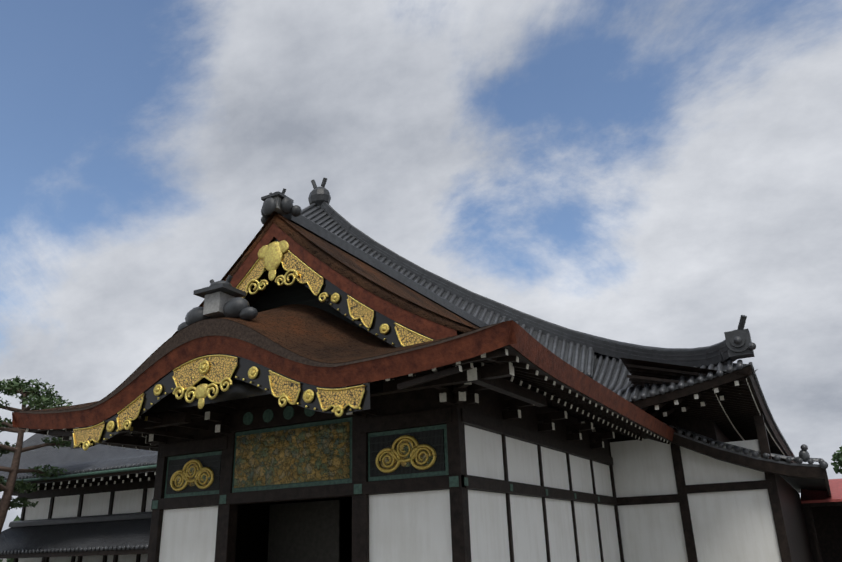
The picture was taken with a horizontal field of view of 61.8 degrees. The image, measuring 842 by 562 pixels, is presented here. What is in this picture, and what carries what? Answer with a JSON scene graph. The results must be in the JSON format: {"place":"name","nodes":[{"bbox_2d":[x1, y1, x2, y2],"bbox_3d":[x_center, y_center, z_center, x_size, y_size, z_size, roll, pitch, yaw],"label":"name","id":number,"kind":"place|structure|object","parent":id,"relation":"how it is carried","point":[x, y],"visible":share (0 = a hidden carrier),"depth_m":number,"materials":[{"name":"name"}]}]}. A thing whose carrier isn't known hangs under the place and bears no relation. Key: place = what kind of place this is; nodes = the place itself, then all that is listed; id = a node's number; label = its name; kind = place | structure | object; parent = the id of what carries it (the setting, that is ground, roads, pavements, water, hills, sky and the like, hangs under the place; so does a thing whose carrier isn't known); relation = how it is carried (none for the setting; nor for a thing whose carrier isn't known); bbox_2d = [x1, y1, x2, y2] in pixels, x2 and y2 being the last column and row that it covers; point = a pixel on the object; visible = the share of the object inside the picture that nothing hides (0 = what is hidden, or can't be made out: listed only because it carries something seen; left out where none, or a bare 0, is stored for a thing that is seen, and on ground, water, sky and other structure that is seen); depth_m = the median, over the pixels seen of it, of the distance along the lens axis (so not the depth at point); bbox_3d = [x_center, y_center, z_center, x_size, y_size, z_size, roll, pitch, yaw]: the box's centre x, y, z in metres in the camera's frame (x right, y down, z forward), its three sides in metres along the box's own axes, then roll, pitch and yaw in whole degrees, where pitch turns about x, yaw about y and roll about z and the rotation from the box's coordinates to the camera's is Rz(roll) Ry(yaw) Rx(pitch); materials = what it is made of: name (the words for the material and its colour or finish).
{"place":"outdoors","nodes":[
{"label":"outdoors","id":0,"kind":"place"},
{"bbox_2d":[0,0,841,531],"label":"sky","id":1,"kind":"structure","parent":0,"point":[654,173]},
{"bbox_2d":[12,399,830,561],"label":"building wall","id":2,"kind":"structure","parent":0,"point":[733,526],"depth_m":24.73,"materials":[{"name":"white paint"}]},
{"bbox_2d":[0,479,154,561],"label":"wall","id":3,"kind":"structure","parent":2,"relation":"attached to","point":[127,501],"depth_m":39.02,"materials":[{"name":"white paint"}]},
{"bbox_2d":[0,511,151,554],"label":"pent tiles","id":4,"kind":"object","parent":3,"relation":"on","point":[132,534],"visible":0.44,"depth_m":36.53,"materials":[{"name":"grey tile"}]},
{"bbox_2d":[3,514,151,553],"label":"roof trim","id":5,"kind":"structure","parent":3,"relation":"attached to","point":[101,519],"depth_m":38.91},
{"bbox_2d":[4,465,156,481],"bbox_3d":[-16.101,9.136,34.540,26.711,0.738,0.160,-13,-23,27],"label":"roof gutter","id":6,"kind":"object","parent":2,"relation":"attached to","point":[97,472],"visible":0.46,"depth_m":34.38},
{"bbox_2d":[1,358,795,484],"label":"hall eave boards","id":7,"kind":"object","parent":2,"relation":"attached to","point":[726,378],"visible":0.21,"depth_m":22.77,"materials":[{"name":"brown wood"}]},
{"bbox_2d":[25,364,785,490],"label":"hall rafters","id":8,"kind":"object","parent":2,"relation":"attached to","point":[738,404],"visible":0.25,"depth_m":24.32,"materials":[{"name":"brown wood"}]},
{"bbox_2d":[17,378,785,490],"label":"rafters","id":9,"kind":"object","parent":8,"relation":"attached to","point":[715,390],"visible":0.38,"depth_m":24.79,"materials":[{"name":"black wood"}]},
{"bbox_2d":[24,178,792,478],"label":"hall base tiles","id":10,"kind":"object","parent":2,"relation":"on","point":[319,196],"visible":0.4,"depth_m":29.76,"materials":[{"name":"grey tile"}]},
{"bbox_2d":[17,211,573,411],"bbox_3d":[-0.932,2.274,23.205,14.600,5.119,15.900,-13,-23,27],"label":"roof","id":11,"kind":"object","parent":10,"relation":"attached to","point":[313,333],"visible":0.19,"depth_m":17.19,"materials":[{"name":"brown wood"}]},
{"bbox_2d":[177,191,301,330],"bbox_3d":[-4.543,-0.617,18.216,2.520,4.215,2.138,-13,-23,27],"label":"roof crest sculpture","id":12,"kind":"object","parent":11,"relation":"on","point":[238,307],"visible":0.58,"depth_m":17.01,"materials":[{"name":"tile"}]},
{"bbox_2d":[203,196,284,317],"bbox_3d":[-4.439,-0.674,18.121,0.586,3.628,2.106,-18,-26,37],"label":"ridge-end ornament","id":13,"kind":"object","parent":11,"relation":"on","point":[214,303],"visible":0.54,"depth_m":16.85,"materials":[{"name":"grey ceramic"}]},
{"bbox_2d":[72,240,431,450],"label":"gilded ornaments","id":14,"kind":"object","parent":11,"relation":"attached to","point":[271,255],"visible":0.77,"depth_m":16.63},
{"bbox_2d":[18,318,501,413],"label":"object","id":15,"kind":"object","parent":11,"relation":"attached to","point":[217,327],"visible":0.94,"depth_m":16.07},
{"bbox_2d":[71,238,454,448],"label":"lacquer bands","id":16,"kind":"object","parent":11,"relation":"attached to","point":[239,388],"visible":0.35,"depth_m":16.38,"materials":[{"name":"black wood"}]},
{"bbox_2d":[74,251,429,444],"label":"gilt plates","id":17,"kind":"object","parent":16,"relation":"attached to","point":[219,365],"visible":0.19,"depth_m":16.36,"materials":[{"name":"gold metal"}]},
{"bbox_2d":[252,268,369,384],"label":"gable wall","id":18,"kind":"structure","parent":11,"relation":"attached to","point":[273,295],"depth_m":19.27,"materials":[{"name":"black wood"}]},
{"bbox_2d":[193,188,487,327],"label":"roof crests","id":19,"kind":"object","parent":11,"relation":"on","point":[310,226],"visible":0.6,"depth_m":21.79,"materials":[{"name":"tile"}]},
{"bbox_2d":[230,223,456,339],"bbox_3d":[-3.897,0.451,18.225,10.600,4.333,0.050,-13,-23,27],"label":"bargeboard","id":20,"kind":"object","parent":11,"relation":"attached to","point":[422,325],"visible":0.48,"depth_m":17.05,"materials":[{"name":"brown wood"}]},
{"bbox_2d":[12,320,676,440],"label":"roof fascia","id":21,"kind":"structure","parent":11,"relation":"attached to","point":[517,337],"depth_m":15.11,"materials":[{"name":"brown wood"}]},
{"bbox_2d":[21,264,670,450],"bbox_3d":[-0.880,2.847,23.055,14.320,4.779,15.760,-13,-23,27],"label":"roof eave underside","id":22,"kind":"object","parent":11,"relation":"attached to","point":[251,299],"depth_m":18.60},
{"bbox_2d":[28,349,669,450],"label":"rafters","id":23,"kind":"object","parent":11,"relation":"attached to","point":[494,375],"visible":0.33,"depth_m":17.64,"materials":[{"name":"brown wood"}]},
{"bbox_2d":[26,349,670,450],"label":"rafter ends","id":24,"kind":"object","parent":23,"relation":"attached to","point":[472,374],"visible":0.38,"depth_m":15.80,"materials":[{"name":"white paint"}]},
{"bbox_2d":[202,213,547,351],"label":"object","id":25,"kind":"structure","parent":11,"relation":"attached to","point":[325,257],"depth_m":17.10,"materials":[{"name":"brown wood"}]},
{"bbox_2d":[0,203,796,479],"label":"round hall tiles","id":26,"kind":"object","parent":10,"relation":"on","point":[99,457],"visible":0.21,"depth_m":34.25,"materials":[{"name":"grey tile"}]},
{"bbox_2d":[321,204,726,360],"bbox_3d":[3.128,-0.932,32.393,21.584,13.457,3.681,-20,-27,39],"label":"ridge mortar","id":27,"kind":"object","parent":10,"relation":"on","point":[531,320],"visible":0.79,"depth_m":31.00,"materials":[{"name":"tile"}]},
{"bbox_2d":[666,423,827,468],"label":"roof edge tiles","id":28,"kind":"object","parent":10,"relation":"on","point":[802,457],"visible":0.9,"depth_m":23.47,"materials":[{"name":"grey ceramic"}]},
{"bbox_2d":[780,475,826,492],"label":"eave soffit","id":29,"kind":"structure","parent":10,"relation":"on","point":[797,484],"depth_m":33.36,"materials":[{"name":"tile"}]},
{"bbox_2d":[664,434,825,479],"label":"roof fascia","id":30,"kind":"structure","parent":2,"relation":"attached to","point":[804,472],"depth_m":23.40,"materials":[{"name":"brown wood"}]},
{"label":"ground","id":31,"kind":"structure","parent":0,"visible":0},
{"bbox_2d":[0,515,19,561],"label":"hedge","id":32,"kind":"object","parent":31,"relation":"on","point":[17,518],"depth_m":80.73,"materials":[{"name":"green plant"}]},
{"bbox_2d":[0,376,95,533],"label":"pine","id":33,"kind":"object","parent":31,"relation":"on","point":[14,384],"depth_m":34.51,"materials":[{"name":"green plant"}]},
{"bbox_2d":[802,501,841,561],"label":"wall","id":34,"kind":"structure","parent":31,"relation":"on","point":[823,520],"depth_m":39.45,"materials":[{"name":"brown wood"}]},
{"bbox_2d":[801,479,841,502],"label":"shed roof","id":35,"kind":"structure","parent":34,"relation":"on","point":[815,496],"depth_m":36.15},
{"bbox_2d":[831,446,841,473],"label":"tree","id":36,"kind":"object","parent":31,"relation":"on","point":[837,456],"visible":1,"depth_m":56.06,"materials":[{"name":"green plant"}]},
{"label":"porch platform","id":37,"kind":"structure","parent":31,"relation":"on","visible":0},
{"bbox_2d":[235,497,351,561],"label":"doorway","id":38,"kind":"structure","parent":37,"relation":"on","point":[252,533],"depth_m":22.33,"materials":[{"name":"black wood"}]},
{"bbox_2d":[147,372,623,561],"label":"building wall","id":39,"kind":"structure","parent":37,"relation":"on","point":[413,409],"depth_m":17.86,"materials":[{"name":"white paint"}]},
{"bbox_2d":[174,422,432,487],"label":"carved panels","id":40,"kind":"object","parent":39,"relation":"attached to","point":[312,453],"visible":0.77,"depth_m":17.54,"materials":[{"name":"gold metal"}]},
{"bbox_2d":[267,500,339,561],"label":"door","id":41,"kind":"object","parent":39,"relation":"attached to","point":[304,532],"visible":1,"depth_m":19.87,"materials":[{"name":"black wood"}]},
{"bbox_2d":[166,429,444,493],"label":"panels","id":42,"kind":"object","parent":39,"relation":"attached to","point":[434,439],"visible":0.54,"depth_m":16.47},
{"bbox_2d":[170,435,435,490],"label":"gold ornaments","id":43,"kind":"object","parent":42,"relation":"attached to","point":[392,451],"visible":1,"depth_m":16.25},
{"bbox_2d":[152,406,599,508],"bbox_3d":[-0.090,6.187,23.028,9.511,2.279,13.215,-13,-23,27],"label":"decorative trim","id":44,"kind":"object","parent":39,"relation":"attached to","point":[288,413],"visible":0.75,"depth_m":17.48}
]}

